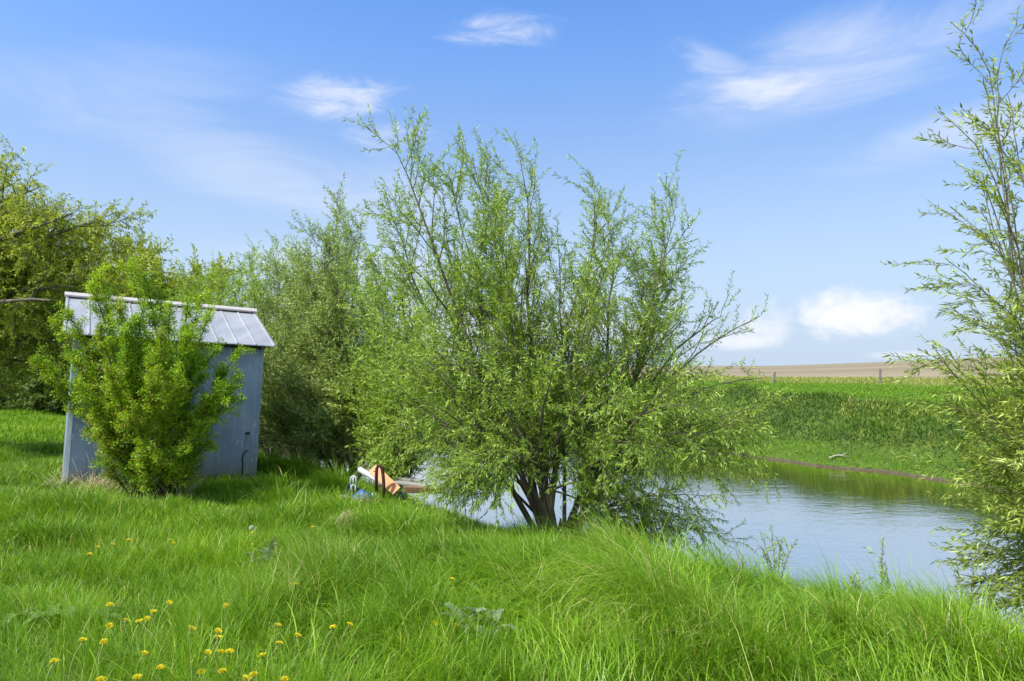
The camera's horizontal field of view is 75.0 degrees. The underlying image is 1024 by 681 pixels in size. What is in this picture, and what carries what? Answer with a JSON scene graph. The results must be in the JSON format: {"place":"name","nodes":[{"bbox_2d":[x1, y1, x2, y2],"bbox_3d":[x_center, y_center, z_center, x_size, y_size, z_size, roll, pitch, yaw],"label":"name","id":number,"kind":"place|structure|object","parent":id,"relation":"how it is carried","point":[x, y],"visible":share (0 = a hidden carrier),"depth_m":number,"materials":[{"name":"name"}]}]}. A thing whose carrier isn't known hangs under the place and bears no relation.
{"place":"outdoors","nodes":[
{"label":"outdoors","id":0,"kind":"place"},
{"bbox_2d":[0,406,368,494],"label":"lawn grass","id":1,"kind":"structure","parent":0,"point":[42,422],"depth_m":17.25,"materials":[{"name":"green plant"}]},
{"bbox_2d":[0,378,1022,680],"bbox_3d":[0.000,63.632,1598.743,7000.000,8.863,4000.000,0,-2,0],"label":"ground","id":2,"kind":"structure","parent":0,"point":[866,452],"depth_m":19.80,"materials":[{"name":"green plant"}]},
{"bbox_2d":[0,339,32,410],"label":"hedge tree","id":3,"kind":"object","parent":2,"relation":"on","point":[2,403],"visible":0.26,"depth_m":24.62,"materials":[{"name":"green plant"}]},
{"bbox_2d":[2,607,45,625],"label":"broadleaf weed","id":4,"kind":"object","parent":2,"relation":"on","point":[26,613],"visible":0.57,"depth_m":4.25,"materials":[{"name":"green plant"}]},
{"bbox_2d":[0,299,71,412],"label":"hedge tree","id":5,"kind":"object","parent":2,"relation":"on","point":[46,402],"visible":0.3,"depth_m":23.98,"materials":[{"name":"green plant"}]},
{"bbox_2d":[31,321,70,391],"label":"hedge tree","id":6,"kind":"object","parent":2,"relation":"on","point":[53,354],"visible":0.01,"depth_m":23.80,"materials":[{"name":"green plant"}]},
{"bbox_2d":[45,658,59,680],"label":"dandelion","id":7,"kind":"object","parent":2,"relation":"on","point":[53,660],"visible":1,"depth_m":3.18,"materials":[{"name":"yellow plant"}]},
{"bbox_2d":[21,603,88,626],"bbox_3d":[-2.876,1.745,4.248,0.361,0.069,0.355,0,-2,0],"label":"broadleaf weed","id":8,"kind":"object","parent":2,"relation":"on","point":[50,612],"visible":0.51,"depth_m":4.24,"materials":[{"name":"green plant"}]},
{"bbox_2d":[68,637,86,680],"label":"dandelion","id":9,"kind":"object","parent":2,"relation":"on","point":[82,639],"visible":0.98,"depth_m":3.41,"materials":[{"name":"yellow plant"}]},
{"bbox_2d":[0,132,159,408],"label":"olive tree","id":10,"kind":"object","parent":2,"relation":"on","point":[38,277],"visible":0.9,"depth_m":12.50,"materials":[{"name":"green plant"}]},
{"bbox_2d":[15,469,156,497],"bbox_3d":[-5.748,1.949,9.138,1.889,0.444,1.380,1,-3,-34],"label":"dry tussock","id":11,"kind":"object","parent":2,"relation":"on","point":[93,482],"visible":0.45,"depth_m":9.14,"materials":[{"name":"green plant"}]},
{"bbox_2d":[72,453,114,488],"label":"dry stalks","id":12,"kind":"object","parent":2,"relation":"on","point":[94,474],"visible":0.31,"depth_m":8.98,"materials":[{"name":"beige plant"}]},
{"bbox_2d":[75,607,124,623],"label":"broadleaf weed","id":13,"kind":"object","parent":2,"relation":"on","point":[115,614],"visible":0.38,"depth_m":4.23,"materials":[{"name":"green plant"}]},
{"bbox_2d":[96,676,105,680],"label":"dandelion","id":14,"kind":"object","parent":2,"relation":"on","point":[99,678],"visible":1,"depth_m":3.05,"materials":[{"name":"yellow plant"}]},
{"bbox_2d":[96,638,106,680],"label":"dandelion","id":15,"kind":"object","parent":2,"relation":"on","point":[103,641],"visible":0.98,"depth_m":3.39,"materials":[{"name":"yellow plant"}]},
{"bbox_2d":[97,622,113,661],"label":"dandelion","id":16,"kind":"object","parent":2,"relation":"on","point":[110,624],"visible":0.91,"depth_m":3.62,"materials":[{"name":"yellow plant"}]},
{"bbox_2d":[106,602,113,635],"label":"dandelion","id":17,"kind":"object","parent":2,"relation":"on","point":[110,604],"visible":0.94,"depth_m":4.05,"materials":[{"name":"yellow plant"}]},
{"bbox_2d":[57,219,184,340],"bbox_3d":[-12.733,-0.432,21.914,4.652,6.941,5.470,0,-2,0],"label":"olive tree","id":18,"kind":"object","parent":2,"relation":"on","point":[153,260],"visible":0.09,"depth_m":21.41,"materials":[{"name":"green plant"}]},
{"bbox_2d":[121,618,129,649],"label":"dandelion","id":19,"kind":"object","parent":2,"relation":"on","point":[126,620],"visible":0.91,"depth_m":3.71,"materials":[{"name":"yellow plant"}]},
{"bbox_2d":[106,644,153,670],"bbox_3d":[-2.128,1.752,3.671,0.291,0.106,0.348,2,-3,-39],"label":"broadleaf weed","id":20,"kind":"object","parent":2,"relation":"on","point":[121,658],"visible":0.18,"depth_m":3.65,"materials":[{"name":"green plant"}]},
{"bbox_2d":[128,619,142,663],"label":"dandelion","id":21,"kind":"object","parent":2,"relation":"on","point":[139,620],"visible":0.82,"depth_m":3.69,"materials":[{"name":"yellow plant"}]},
{"bbox_2d":[133,673,141,680],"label":"dandelion","id":22,"kind":"object","parent":2,"relation":"on","point":[137,676],"visible":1,"depth_m":3.09,"materials":[{"name":"yellow plant"}]},
{"bbox_2d":[24,255,256,498],"bbox_3d":[-5.053,0.580,8.892,3.088,3.488,1.524,0,-2,0],"label":"leafy bush","id":23,"kind":"object","parent":2,"relation":"on","point":[133,403],"visible":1,"depth_m":8.85,"materials":[{"name":"green plant"}]},
{"bbox_2d":[134,650,148,673],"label":"dandelion","id":24,"kind":"object","parent":2,"relation":"on","point":[144,653],"visible":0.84,"depth_m":3.27,"materials":[{"name":"yellow plant"}]},
{"bbox_2d":[140,616,150,644],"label":"dandelion","id":25,"kind":"object","parent":2,"relation":"on","point":[148,618],"visible":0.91,"depth_m":3.74,"materials":[{"name":"yellow plant"}]},
{"bbox_2d":[147,609,157,639],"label":"dandelion","id":26,"kind":"object","parent":2,"relation":"on","point":[153,611],"visible":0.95,"depth_m":3.89,"materials":[{"name":"yellow plant"}]},
{"bbox_2d":[156,664,165,680],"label":"dandelion","id":27,"kind":"object","parent":2,"relation":"on","point":[161,667],"visible":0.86,"depth_m":3.17,"materials":[{"name":"yellow plant"}]},
{"bbox_2d":[156,600,172,630],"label":"dandelion","id":28,"kind":"object","parent":2,"relation":"on","point":[169,602],"visible":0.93,"depth_m":4.07,"materials":[{"name":"yellow plant"}]},
{"bbox_2d":[62,292,275,484],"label":"garden shed","id":29,"kind":"structure","parent":2,"relation":"on","point":[237,440],"depth_m":10.64,"materials":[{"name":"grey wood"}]},
{"bbox_2d":[150,474,207,497],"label":"dry stalks","id":30,"kind":"object","parent":2,"relation":"on","point":[180,487],"visible":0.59,"depth_m":8.85,"materials":[{"name":"brown plant"}]},
{"bbox_2d":[186,625,195,656],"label":"dandelion","id":31,"kind":"object","parent":2,"relation":"on","point":[191,627],"visible":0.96,"depth_m":3.52,"materials":[{"name":"yellow plant"}]},
{"bbox_2d":[177,662,216,680],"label":"broadleaf weed","id":32,"kind":"object","parent":2,"relation":"on","point":[198,674],"visible":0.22,"depth_m":3.42,"materials":[{"name":"green plant"}]},
{"bbox_2d":[159,243,243,305],"bbox_3d":[-11.028,0.142,23.082,4.317,6.725,4.514,0,-2,0],"label":"olive tree","id":33,"kind":"object","parent":2,"relation":"on","point":[220,266],"visible":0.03,"depth_m":22.00,"materials":[{"name":"green plant"}]},
{"bbox_2d":[195,649,211,680],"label":"dandelion","id":34,"kind":"object","parent":2,"relation":"on","point":[209,651],"visible":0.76,"depth_m":3.29,"materials":[{"name":"yellow plant"}]},
{"bbox_2d":[203,628,221,674],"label":"dandelion","id":35,"kind":"object","parent":2,"relation":"on","point":[217,630],"visible":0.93,"depth_m":3.49,"materials":[{"name":"yellow plant"}]},
{"bbox_2d":[209,635,223,661],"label":"dandelion","id":36,"kind":"object","parent":2,"relation":"on","point":[218,637],"visible":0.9,"depth_m":3.42,"materials":[{"name":"yellow plant"}]},
{"bbox_2d":[163,251,275,321],"bbox_3d":[-8.573,0.269,19.326,3.199,5.917,3.472,1,-3,-34],"label":"willow","id":37,"kind":"object","parent":2,"relation":"on","point":[206,284],"visible":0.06,"depth_m":19.14,"materials":[{"name":"green plant"}]},
{"bbox_2d":[215,649,224,679],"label":"dandelion","id":38,"kind":"object","parent":2,"relation":"on","point":[218,650],"visible":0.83,"depth_m":3.30,"materials":[{"name":"yellow plant"}]},
{"bbox_2d":[218,667,226,679],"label":"dandelion","id":39,"kind":"object","parent":2,"relation":"on","point":[221,669],"visible":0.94,"depth_m":3.13,"materials":[{"name":"yellow plant"}]},
{"bbox_2d":[220,648,233,680],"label":"dandelion","id":40,"kind":"object","parent":2,"relation":"on","point":[230,650],"visible":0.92,"depth_m":3.30,"materials":[{"name":"yellow plant"}]},
{"bbox_2d":[242,675,250,680],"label":"dandelion","id":41,"kind":"object","parent":2,"relation":"on","point":[246,677],"visible":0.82,"depth_m":3.04,"materials":[{"name":"yellow plant"}]},
{"bbox_2d":[248,671,258,680],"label":"dandelion","id":42,"kind":"object","parent":2,"relation":"on","point":[252,674],"visible":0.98,"depth_m":3.07,"materials":[{"name":"yellow plant"}]},
{"bbox_2d":[251,652,265,677],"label":"dandelion","id":43,"kind":"object","parent":2,"relation":"on","point":[262,655],"visible":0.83,"depth_m":3.26,"materials":[{"name":"yellow plant"}]},
{"bbox_2d":[196,229,322,457],"bbox_3d":[-6.196,0.222,16.687,3.880,6.273,3.073,-2,-3,43],"label":"willow","id":44,"kind":"object","parent":2,"relation":"on","point":[234,281],"visible":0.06,"depth_m":16.35,"materials":[{"name":"green plant"}]},
{"bbox_2d":[266,640,283,671],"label":"dandelion","id":45,"kind":"object","parent":2,"relation":"on","point":[278,642],"visible":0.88,"depth_m":3.41,"materials":[{"name":"yellow plant"}]},
{"bbox_2d":[248,663,303,680],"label":"broadleaf weed","id":46,"kind":"object","parent":2,"relation":"on","point":[281,670],"visible":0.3,"depth_m":3.50,"materials":[{"name":"green plant"}]},
{"bbox_2d":[275,623,282,663],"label":"dandelion","id":47,"kind":"object","parent":2,"relation":"on","point":[278,625],"visible":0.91,"depth_m":3.66,"materials":[{"name":"yellow plant"}]},
{"bbox_2d":[280,676,288,680],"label":"dandelion","id":48,"kind":"object","parent":2,"relation":"on","point":[285,678],"visible":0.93,"depth_m":2.98,"materials":[{"name":"yellow plant"}]},
{"bbox_2d":[236,235,353,465],"bbox_3d":[-4.917,0.499,15.178,2.831,5.605,4.390,1,-2,-31],"label":"willow","id":49,"kind":"object","parent":2,"relation":"on","point":[279,429],"visible":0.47,"depth_m":14.07,"materials":[{"name":"green plant"}]},
{"bbox_2d":[293,633,301,670],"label":"dandelion","id":50,"kind":"object","parent":2,"relation":"on","point":[297,635],"visible":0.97,"depth_m":3.53,"materials":[{"name":"yellow plant"}]},
{"bbox_2d":[321,624,335,656],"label":"dandelion","id":51,"kind":"object","parent":2,"relation":"on","point":[333,626],"visible":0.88,"depth_m":3.87,"materials":[{"name":"yellow plant"}]},
{"bbox_2d":[320,507,355,528],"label":"dry tussock","id":52,"kind":"object","parent":2,"relation":"on","point":[343,519],"visible":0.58,"depth_m":7.42,"materials":[{"name":"green plant"}]},
{"bbox_2d":[267,172,416,479],"bbox_3d":[-3.309,-0.200,13.133,3.141,6.724,3.501,0,-2,0],"label":"willow","id":53,"kind":"object","parent":2,"relation":"on","point":[319,421],"visible":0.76,"depth_m":12.67,"materials":[{"name":"green plant"}]},
{"bbox_2d":[338,622,352,665],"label":"dandelion","id":54,"kind":"object","parent":2,"relation":"on","point":[349,624],"visible":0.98,"depth_m":3.80,"materials":[{"name":"yellow plant"}]},
{"bbox_2d":[345,484,359,493],"bbox_3d":[-2.382,2.259,9.943,0.346,0.254,0.358,0,-2,0],"label":"plastic sheet","id":55,"kind":"object","parent":2,"relation":"on","point":[348,486],"visible":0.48,"depth_m":9.89,"materials":[{"name":"plastic"}]},
{"bbox_2d":[350,475,356,490],"bbox_3d":[-2.352,2.143,9.888,0.104,0.284,0.041,0,-2,0],"label":"handle grip","id":56,"kind":"object","parent":55,"relation":"on","point":[355,484],"visible":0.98,"depth_m":9.87,"materials":[{"name":"white plastic"}]},
{"bbox_2d":[352,489,373,499],"bbox_3d":[-2.093,2.248,9.510,0.422,0.248,0.362,0,-2,0],"label":"tarp","id":57,"kind":"object","parent":2,"relation":"on","point":[361,491],"visible":0.43,"depth_m":9.47,"materials":[{"name":"blue plastic"}]},
{"bbox_2d":[318,237,459,493],"bbox_3d":[-2.106,0.487,11.305,2.469,4.965,3.516,0,-2,0],"label":"willow","id":58,"kind":"object","parent":2,"relation":"on","point":[376,424],"visible":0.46,"depth_m":10.92,"materials":[{"name":"green plant"}]},
{"bbox_2d":[391,491,409,501],"bbox_3d":[-1.669,2.359,9.819,0.352,0.327,0.439,0,-2,0],"label":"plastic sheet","id":59,"kind":"object","parent":2,"relation":"on","point":[398,493],"visible":0.24,"depth_m":9.68,"materials":[{"name":"plastic"}]},
{"bbox_2d":[343,102,810,560],"bbox_3d":[0.751,-0.011,8.547,5.724,6.069,4.299,0,-2,0],"label":"willow","id":60,"kind":"object","parent":2,"relation":"on","point":[506,377],"visible":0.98,"depth_m":8.13,"materials":[{"name":"green plant"}]},
{"bbox_2d":[534,589,635,631],"bbox_3d":[0.630,1.934,4.859,1.034,0.263,0.860,0,-2,0],"label":"dry tussock","id":61,"kind":"object","parent":2,"relation":"on","point":[592,605],"visible":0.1,"depth_m":4.84,"materials":[{"name":"green plant"}]},
{"bbox_2d":[426,381,1023,489],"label":"bank grass","id":62,"kind":"structure","parent":2,"relation":"on","point":[862,393],"depth_m":21.85,"materials":[{"name":"green plant"}]},
{"bbox_2d":[431,375,1023,392],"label":"fence line grass","id":63,"kind":"structure","parent":2,"relation":"on","point":[924,383],"depth_m":49.31,"materials":[{"name":"green plant"}]},
{"bbox_2d":[711,535,756,575],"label":"dry stalks","id":64,"kind":"object","parent":2,"relation":"on","point":[738,556],"visible":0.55,"depth_m":6.01,"materials":[{"name":"beige plant"}]},
{"bbox_2d":[757,523,797,583],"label":"willow sapling","id":65,"kind":"object","parent":2,"relation":"on","point":[780,550],"visible":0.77,"depth_m":6.23,"materials":[{"name":"green plant"}]},
{"bbox_2d":[828,452,848,457],"bbox_3d":[9.753,3.423,19.898,0.708,0.164,0.213,0,-2,-5],"label":"driftwood","id":66,"kind":"object","parent":2,"relation":"on","point":[838,455],"visible":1,"depth_m":19.91,"materials":[{"name":"grey wood"}]},
{"bbox_2d":[845,569,875,597],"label":"willow sapling","id":67,"kind":"object","parent":2,"relation":"on","point":[854,576],"visible":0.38,"depth_m":6.20,"materials":[{"name":"green plant"}]},
{"bbox_2d":[864,536,887,593],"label":"willow sapling","id":68,"kind":"object","parent":2,"relation":"on","point":[882,555],"visible":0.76,"depth_m":6.19,"materials":[{"name":"green plant"}]},
{"bbox_2d":[879,561,910,600],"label":"willow sapling","id":69,"kind":"object","parent":2,"relation":"on","point":[889,579],"visible":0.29,"depth_m":6.25,"materials":[{"name":"green plant"}]},
{"bbox_2d":[880,0,1023,629],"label":"willow","id":70,"kind":"object","parent":2,"relation":"on","point":[1008,415],"visible":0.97,"depth_m":6.13,"materials":[{"name":"green plant"}]},
{"bbox_2d":[947,549,987,609],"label":"willow sapling","id":71,"kind":"object","parent":2,"relation":"on","point":[959,580],"visible":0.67,"depth_m":6.22,"materials":[{"name":"green plant"}]},
{"bbox_2d":[0,434,1023,680],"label":"grass","id":72,"kind":"structure","parent":0,"point":[614,568],"depth_m":4.75,"materials":[{"name":"green plant"}]},
{"bbox_2d":[39,469,93,485],"bbox_3d":[-6.259,1.901,9.426,0.877,0.401,0.760,1,-2,-25],"label":"dry tussock","id":73,"kind":"object","parent":72,"relation":"on","point":[64,478],"visible":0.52,"depth_m":9.37,"materials":[{"name":"beige plant"}]},
{"bbox_2d":[247,548,279,561],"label":"sage weed","id":74,"kind":"object","parent":72,"relation":"on","point":[266,557],"visible":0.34,"depth_m":5.92,"materials":[{"name":"green plant"}]},
{"bbox_2d":[254,536,276,560],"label":"sage weed","id":75,"kind":"object","parent":72,"relation":"on","point":[271,544],"visible":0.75,"depth_m":5.81,"materials":[{"name":"green plant"}]},
{"bbox_2d":[349,493,379,505],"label":"dry tussock","id":76,"kind":"object","parent":72,"relation":"on","point":[364,499],"visible":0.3,"depth_m":9.07,"materials":[{"name":"beige plant"}]},
{"bbox_2d":[358,467,381,485],"bbox_3d":[-2.043,1.979,9.709,0.505,0.241,0.083,-1,-2,31],"label":"drain pipe","id":77,"kind":"object","parent":72,"relation":"on","point":[364,472],"visible":0.64,"depth_m":9.72,"materials":[{"name":"white plastic"}]},
{"bbox_2d":[375,464,385,498],"bbox_3d":[-1.841,1.984,9.348,0.171,0.499,0.067,-1,-2,14],"label":"bent bar","id":78,"kind":"object","parent":72,"relation":"on","point":[380,466],"visible":0.92,"depth_m":9.33,"materials":[{"name":"metal"}]},
{"bbox_2d":[369,465,400,494],"bbox_3d":[-1.827,1.992,9.554,0.561,0.379,0.112,-2,-3,36],"label":"board","id":79,"kind":"object","parent":72,"relation":"on","point":[394,488],"visible":0.71,"depth_m":9.51,"materials":[{"name":"brown wood"}]},
{"bbox_2d":[396,477,423,482],"bbox_3d":[-1.622,2.218,10.626,0.416,0.058,0.160,-1,-2,14],"label":"timber","id":80,"kind":"object","parent":72,"relation":"on","point":[409,479],"visible":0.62,"depth_m":10.58,"materials":[{"name":"grey wood"}]},
{"bbox_2d":[393,480,430,486],"bbox_3d":[-1.538,2.177,10.127,0.647,0.066,0.160,-1,-2,18],"label":"timber","id":81,"kind":"object","parent":72,"relation":"on","point":[398,482],"visible":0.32,"depth_m":10.09,"materials":[{"name":"grey wood"}]},
{"bbox_2d":[404,486,443,493],"bbox_3d":[-1.258,2.146,9.578,0.571,0.121,0.100,0,-2,-10],"label":"timber","id":82,"kind":"object","parent":72,"relation":"on","point":[409,489],"visible":0.48,"depth_m":9.51,"materials":[{"name":"brown wood"}]},
{"bbox_2d":[442,602,487,635],"bbox_3d":[-0.308,1.845,4.414,0.279,0.136,0.431,2,-3,-41],"label":"sage weed","id":83,"kind":"object","parent":72,"relation":"on","point":[464,616],"visible":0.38,"depth_m":4.43,"materials":[{"name":"green plant"}]},
{"bbox_2d":[461,607,515,642],"bbox_3d":[-0.154,1.855,4.441,0.307,0.158,0.379,2,-3,-40],"label":"sage weed","id":84,"kind":"object","parent":72,"relation":"on","point":[497,616],"visible":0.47,"depth_m":4.45,"materials":[{"name":"green plant"}]},
{"bbox_2d":[0,0,1023,365],"label":"sky","id":85,"kind":"structure","parent":0,"point":[796,122],"materials":[{"name":"blue"}]},
{"bbox_2d":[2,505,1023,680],"bbox_3d":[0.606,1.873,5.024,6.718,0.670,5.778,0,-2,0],"label":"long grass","id":86,"kind":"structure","parent":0,"point":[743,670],"depth_m":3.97,"materials":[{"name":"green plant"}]},
{"bbox_2d":[321,438,1023,631],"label":"pond water","id":87,"kind":"structure","parent":0,"point":[842,513],"depth_m":13.11,"materials":[{"name":"blue liquid"}]},
{"bbox_2d":[423,357,1021,383],"bbox_3d":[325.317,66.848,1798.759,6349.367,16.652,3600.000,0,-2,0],"label":"field","id":88,"kind":"structure","parent":0,"point":[895,369],"depth_m":119.11,"materials":[{"name":"beige plant"}]}
]}

